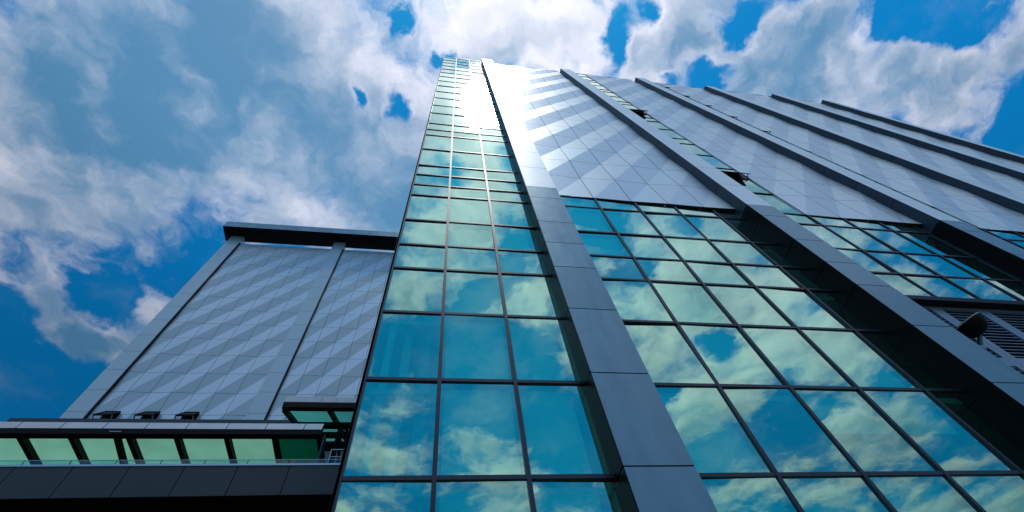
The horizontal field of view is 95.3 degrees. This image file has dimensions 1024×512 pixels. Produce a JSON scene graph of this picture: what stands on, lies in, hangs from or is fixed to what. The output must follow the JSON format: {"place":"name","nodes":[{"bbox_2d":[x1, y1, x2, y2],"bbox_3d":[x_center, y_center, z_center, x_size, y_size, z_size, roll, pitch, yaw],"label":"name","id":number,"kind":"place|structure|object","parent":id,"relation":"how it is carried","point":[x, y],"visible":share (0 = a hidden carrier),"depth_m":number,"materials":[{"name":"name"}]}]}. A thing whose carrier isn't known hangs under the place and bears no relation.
{"place":"outdoors","nodes":[
{"label":"outdoors","id":0,"kind":"place"},
{"bbox_2d":[6,221,398,462],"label":"annex block","id":1,"kind":"structure","parent":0,"point":[236,329],"depth_m":65.18,"materials":[{"name":"grey metal"}]},
{"bbox_2d":[92,411,120,418],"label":"vent window","id":2,"kind":"structure","parent":1,"relation":"in","point":[105,414],"depth_m":50.90,"materials":[{"name":"black metal"}]},
{"bbox_2d":[133,411,160,418],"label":"vent window","id":3,"kind":"structure","parent":1,"relation":"in","point":[147,414],"depth_m":51.51,"materials":[{"name":"black metal"}]},
{"bbox_2d":[174,412,199,418],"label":"vent window","id":4,"kind":"structure","parent":1,"relation":"in","point":[185,415],"depth_m":52.11,"materials":[{"name":"black metal"}]},
{"bbox_2d":[0,0,1023,421],"label":"sky","id":5,"kind":"structure","parent":0,"point":[132,131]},
{"bbox_3d":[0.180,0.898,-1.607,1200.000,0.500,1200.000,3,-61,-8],"label":"ground","id":6,"kind":"structure","parent":0,"visible":0},
{"bbox_2d":[0,463,339,511],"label":"podium","id":7,"kind":"object","parent":6,"relation":"on","point":[285,487],"visible":0.76,"depth_m":22.30,"materials":[{"name":"black metal"}]},
{"bbox_2d":[0,422,325,464],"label":"glass canopy","id":8,"kind":"object","parent":7,"relation":"on","point":[201,443],"visible":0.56,"depth_m":27.47,"materials":[{"name":"glass"}]},
{"bbox_2d":[0,449,343,464],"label":"glass railing","id":9,"kind":"object","parent":7,"relation":"on","point":[174,460],"visible":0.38,"depth_m":24.28,"materials":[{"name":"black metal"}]},
{"bbox_2d":[282,396,356,462],"bbox_3d":[-12.577,16.476,34.911,8.630,13.900,10.970,3,-61,-8],"label":"sloping canopy","id":10,"kind":"object","parent":7,"relation":"on","point":[333,415],"visible":0.3,"depth_m":34.74,"materials":[{"name":"metal"}]},
{"bbox_2d":[328,57,1023,511],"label":"office tower","id":11,"kind":"structure","parent":6,"relation":"on","point":[618,295],"depth_m":18.56,"materials":[{"name":"blue glass"}]},
{"bbox_2d":[629,109,646,114],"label":"vent window","id":12,"kind":"structure","parent":11,"relation":"in","point":[636,111],"depth_m":57.09,"materials":[{"name":"black metal"}]},
{"bbox_2d":[721,171,749,179],"bbox_3d":[17.028,-6.689,37.140,3.300,1.516,0.486,3,-61,-8],"label":"vent window","id":13,"kind":"structure","parent":11,"relation":"in","point":[736,175],"depth_m":37.11,"materials":[{"name":"black metal"}]},
{"bbox_2d":[955,312,987,349],"bbox_3d":[19.407,3.105,19.592,1.234,1.337,1.351,3,-61,-8],"label":"bowl fixture","id":14,"kind":"object","parent":11,"relation":"attached to","point":[974,325],"visible":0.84,"depth_m":19.41,"materials":[{"name":"black metal"}]}
]}

